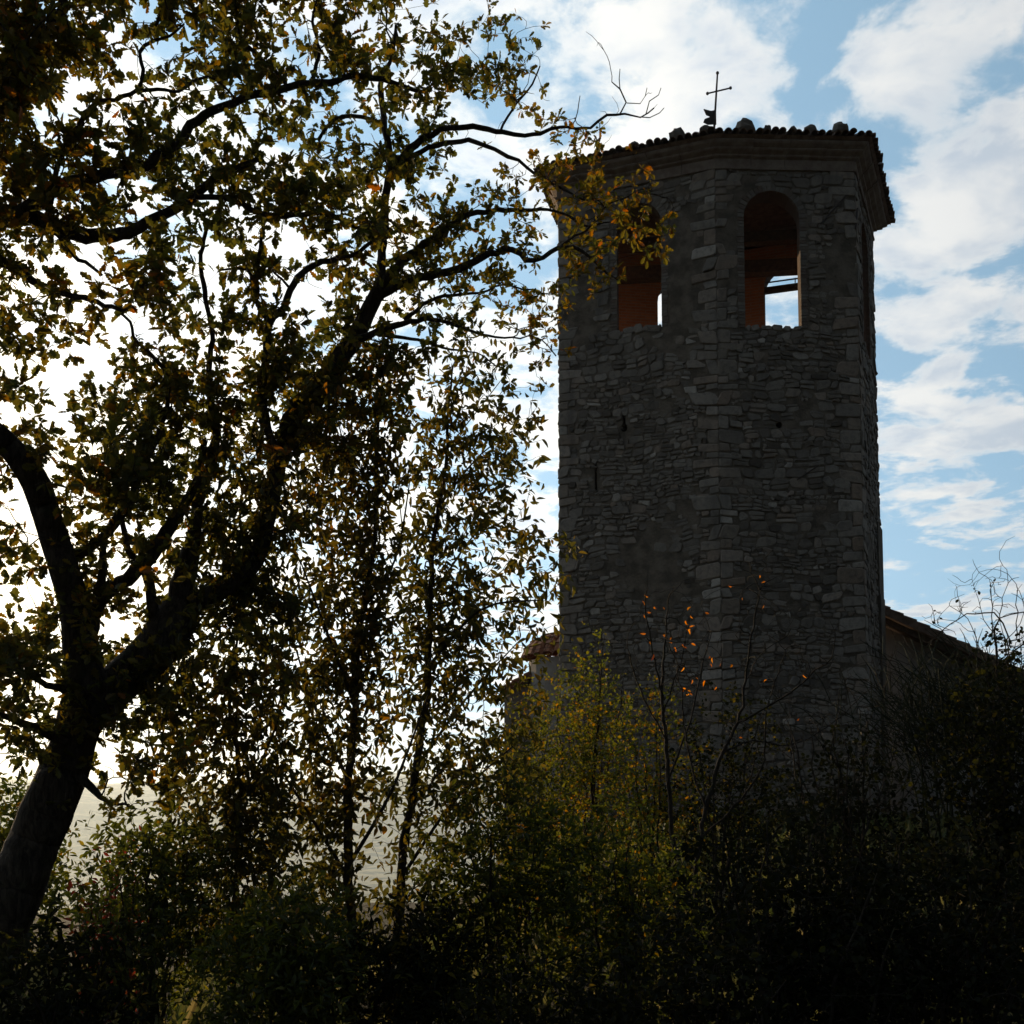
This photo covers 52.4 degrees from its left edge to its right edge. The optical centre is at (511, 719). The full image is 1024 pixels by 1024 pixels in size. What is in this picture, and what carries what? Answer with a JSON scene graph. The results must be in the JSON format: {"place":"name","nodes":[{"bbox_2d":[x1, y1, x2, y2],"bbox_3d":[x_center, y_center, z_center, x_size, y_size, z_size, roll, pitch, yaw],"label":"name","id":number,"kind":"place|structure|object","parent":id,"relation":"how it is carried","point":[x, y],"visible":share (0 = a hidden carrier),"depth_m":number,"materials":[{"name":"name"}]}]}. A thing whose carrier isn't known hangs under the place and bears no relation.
{"place":"outdoors","nodes":[
{"label":"outdoors","id":0,"kind":"place"},
{"bbox_2d":[0,769,1021,1023],"bbox_3d":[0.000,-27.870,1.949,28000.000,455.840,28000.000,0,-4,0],"label":"ground","id":1,"kind":"structure","parent":0,"point":[88,803],"depth_m":3068.38,"materials":[{"name":"beige soil"}]},
{"bbox_2d":[0,770,91,980],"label":"green bush","id":2,"kind":"object","parent":1,"relation":"on","point":[53,879],"visible":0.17,"depth_m":9.94,"materials":[{"name":"green plant"}]},
{"bbox_2d":[0,892,160,1023],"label":"green bush","id":3,"kind":"object","parent":1,"relation":"on","point":[42,1008],"visible":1,"depth_m":5.84,"materials":[{"name":"green plant"}]},
{"bbox_2d":[63,825,150,1021],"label":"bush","id":4,"kind":"object","parent":1,"relation":"on","point":[70,885],"visible":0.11,"depth_m":8.03,"materials":[{"name":"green plant"}]},
{"bbox_2d":[61,788,252,1023],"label":"green bush","id":5,"kind":"object","parent":1,"relation":"on","point":[151,931],"visible":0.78,"depth_m":7.35,"materials":[{"name":"green plant"}]},
{"bbox_2d":[149,408,329,1021],"bbox_3d":[-2.153,-0.100,8.059,1.322,5.125,2.926,1,-4,-15],"label":"young tree","id":6,"kind":"object","parent":1,"relation":"on","point":[264,790],"visible":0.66,"depth_m":7.89,"materials":[{"name":"green plant"}]},
{"bbox_2d":[180,865,387,1023],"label":"hazel bush","id":7,"kind":"object","parent":1,"relation":"on","point":[290,993],"visible":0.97,"depth_m":6.15,"materials":[{"name":"green plant"}]},
{"bbox_2d":[0,0,677,980],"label":"oak tree","id":8,"kind":"object","parent":1,"relation":"on","point":[96,688],"visible":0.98,"depth_m":7.54,"materials":[{"name":"green plant"}]},
{"bbox_2d":[262,321,429,1018],"bbox_3d":[-1.433,-0.433,8.659,1.386,5.875,3.064,1,-4,-15],"label":"young tree","id":9,"kind":"object","parent":1,"relation":"on","point":[359,636],"visible":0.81,"depth_m":8.30,"materials":[{"name":"green plant"}]},
{"bbox_2d":[312,873,522,1023],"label":"hazel bush","id":10,"kind":"object","parent":1,"relation":"on","point":[418,1003],"visible":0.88,"depth_m":6.35,"materials":[{"name":"green plant"}]},
{"bbox_2d":[356,339,586,1002],"bbox_3d":[-0.310,-0.535,9.365,2.086,6.184,3.689,0,-4,0],"label":"young tree","id":11,"kind":"object","parent":1,"relation":"on","point":[425,591],"visible":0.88,"depth_m":8.75,"materials":[{"name":"green plant"}]},
{"bbox_2d":[398,764,605,1019],"bbox_3d":[-0.063,1.359,7.900,1.535,2.043,1.568,0,-4,0],"label":"hazel bush","id":12,"kind":"object","parent":1,"relation":"on","point":[496,896],"visible":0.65,"depth_m":7.77,"materials":[{"name":"green plant"}]},
{"bbox_2d":[0,807,1023,1023],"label":"grass","id":13,"kind":"structure","parent":1,"relation":"on","point":[180,1008],"depth_m":11.08,"materials":[{"name":"green plant"}]},
{"bbox_2d":[503,671,531,852],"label":"wall","id":14,"kind":"structure","parent":1,"relation":"on","point":[519,695],"depth_m":26.78,"materials":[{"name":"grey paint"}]},
{"bbox_2d":[474,675,595,941],"bbox_3d":[0.227,1.065,12.000,1.478,3.184,1.275,0,-4,0],"label":"green bush","id":15,"kind":"object","parent":1,"relation":"on","point":[542,757],"visible":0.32,"depth_m":11.92,"materials":[{"name":"green plant"}]},
{"bbox_2d":[521,632,559,845],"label":"church apse","id":16,"kind":"structure","parent":1,"relation":"on","point":[552,668],"depth_m":26.05,"materials":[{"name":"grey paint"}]},
{"bbox_2d":[434,940,655,1023],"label":"thorn bush","id":17,"kind":"object","parent":1,"relation":"on","point":[576,993],"visible":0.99,"depth_m":4.90,"materials":[{"name":"green plant"}]},
{"bbox_2d":[531,622,653,930],"bbox_3d":[0.953,0.658,12.549,1.532,3.798,1.486,0,-4,0],"label":"green bush","id":18,"kind":"object","parent":1,"relation":"on","point":[584,758],"visible":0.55,"depth_m":12.41,"materials":[{"name":"green plant"}]},
{"bbox_2d":[514,782,710,1023],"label":"hazel bush","id":19,"kind":"object","parent":1,"relation":"on","point":[620,928],"visible":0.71,"depth_m":7.42,"materials":[{"name":"green plant"}]},
{"bbox_2d":[596,673,721,949],"bbox_3d":[1.602,0.999,11.483,1.381,3.103,1.387,0,-4,0],"label":"green bush","id":20,"kind":"object","parent":1,"relation":"on","point":[647,794],"visible":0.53,"depth_m":11.39,"materials":[{"name":"green plant"}]},
{"bbox_2d":[610,576,732,980],"bbox_3d":[1.388,0.578,9.355,1.476,3.842,0.726,3,-5,-37],"label":"sapling","id":21,"kind":"object","parent":1,"relation":"on","point":[668,772],"visible":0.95,"depth_m":9.48,"materials":[{"name":"brown plant"}]},
{"bbox_2d":[554,885,804,1023],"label":"thorn bush","id":22,"kind":"object","parent":1,"relation":"on","point":[681,1014],"visible":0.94,"depth_m":5.09,"materials":[{"name":"green plant"}]},
{"bbox_2d":[533,71,895,834],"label":"bell tower","id":23,"kind":"structure","parent":1,"relation":"on","point":[715,431],"depth_m":22.45,"materials":[{"name":"stone"}]},
{"bbox_2d":[669,127,684,141],"bbox_3d":[3.631,-12.804,22.815,0.349,0.420,0.313,-1,-4,19],"label":"roof stone","id":24,"kind":"object","parent":23,"relation":"on","point":[675,132],"visible":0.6,"depth_m":22.71,"materials":[{"name":"stone"}]},
{"bbox_2d":[699,125,708,135],"bbox_3d":[4.230,-12.792,22.613,0.343,0.270,0.239,0,-4,0],"label":"roof stone","id":25,"kind":"object","parent":23,"relation":"on","point":[704,127],"visible":0.45,"depth_m":22.53,"materials":[{"name":"stone"}]},
{"bbox_2d":[736,118,755,133],"bbox_3d":[5.063,-12.839,22.586,0.412,0.414,0.396,3,-5,-39],"label":"roof stone","id":26,"kind":"object","parent":23,"relation":"on","point":[747,123],"visible":0.57,"depth_m":22.46,"materials":[{"name":"stone"}]},
{"bbox_2d":[804,124,816,134],"bbox_3d":[6.483,-12.771,22.559,0.290,0.293,0.225,0,-4,0],"label":"roof stone","id":27,"kind":"object","parent":23,"relation":"on","point":[811,127],"visible":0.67,"depth_m":22.47,"materials":[{"name":"stone"}]},
{"bbox_2d":[832,122,848,135],"bbox_3d":[7.120,-12.770,22.528,0.371,0.362,0.305,0,-4,0],"label":"roof stone","id":28,"kind":"object","parent":23,"relation":"on","point":[841,126],"visible":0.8,"depth_m":22.43,"materials":[{"name":"stone"}]},
{"bbox_2d":[656,677,808,937],"bbox_3d":[2.307,1.048,11.001,1.633,2.968,1.777,0,-4,0],"label":"green bush","id":29,"kind":"object","parent":1,"relation":"on","point":[743,811],"visible":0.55,"depth_m":10.87,"materials":[{"name":"green plant"}]},
{"bbox_2d":[656,552,878,1002],"bbox_3d":[2.144,0.511,8.694,1.636,4.004,1.102,-3,-5,33],"label":"bare shrub","id":30,"kind":"object","parent":1,"relation":"on","point":[708,796],"visible":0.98,"depth_m":8.78,"materials":[{"name":"brown plant"}]},
{"bbox_2d":[634,780,952,1023],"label":"thorn bush","id":31,"kind":"object","parent":1,"relation":"on","point":[776,960],"visible":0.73,"depth_m":5.67,"materials":[{"name":"green plant"}]},
{"bbox_2d":[749,707,955,1021],"bbox_3d":[2.630,1.225,8.111,1.526,2.642,1.505,0,-4,0],"label":"thorn bush","id":32,"kind":"object","parent":1,"relation":"on","point":[846,814],"visible":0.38,"depth_m":8.05,"materials":[{"name":"green plant"}]},
{"bbox_2d":[768,625,939,934],"bbox_3d":[3.444,0.824,9.511,2.096,3.422,1.276,3,-5,-35],"label":"bare shrub","id":33,"kind":"object","parent":1,"relation":"on","point":[862,775],"visible":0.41,"depth_m":9.50,"materials":[{"name":"brown plant"}]},
{"bbox_2d":[766,620,1023,1017],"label":"broom shrub","id":34,"kind":"object","parent":1,"relation":"on","point":[918,708],"visible":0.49,"depth_m":8.93,"materials":[{"name":"green plant"}]},
{"bbox_2d":[778,799,1023,1023],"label":"thorn bush","id":35,"kind":"object","parent":1,"relation":"on","point":[977,1002],"visible":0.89,"depth_m":5.36,"materials":[{"name":"green plant"}]},
{"bbox_2d":[885,605,1023,819],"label":"church nave","id":36,"kind":"structure","parent":1,"relation":"on","point":[897,622],"depth_m":25.36,"materials":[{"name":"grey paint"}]},
{"bbox_2d":[903,538,1023,914],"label":"briar","id":37,"kind":"object","parent":1,"relation":"on","point":[997,650],"visible":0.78,"depth_m":8.66,"materials":[{"name":"brown plant"}]},
{"bbox_2d":[907,626,1023,1017],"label":"thorn bush","id":38,"kind":"object","parent":1,"relation":"on","point":[1010,821],"visible":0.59,"depth_m":7.92,"materials":[{"name":"green plant"}]},
{"bbox_2d":[0,0,1023,783],"label":"sky","id":39,"kind":"structure","parent":0,"point":[939,84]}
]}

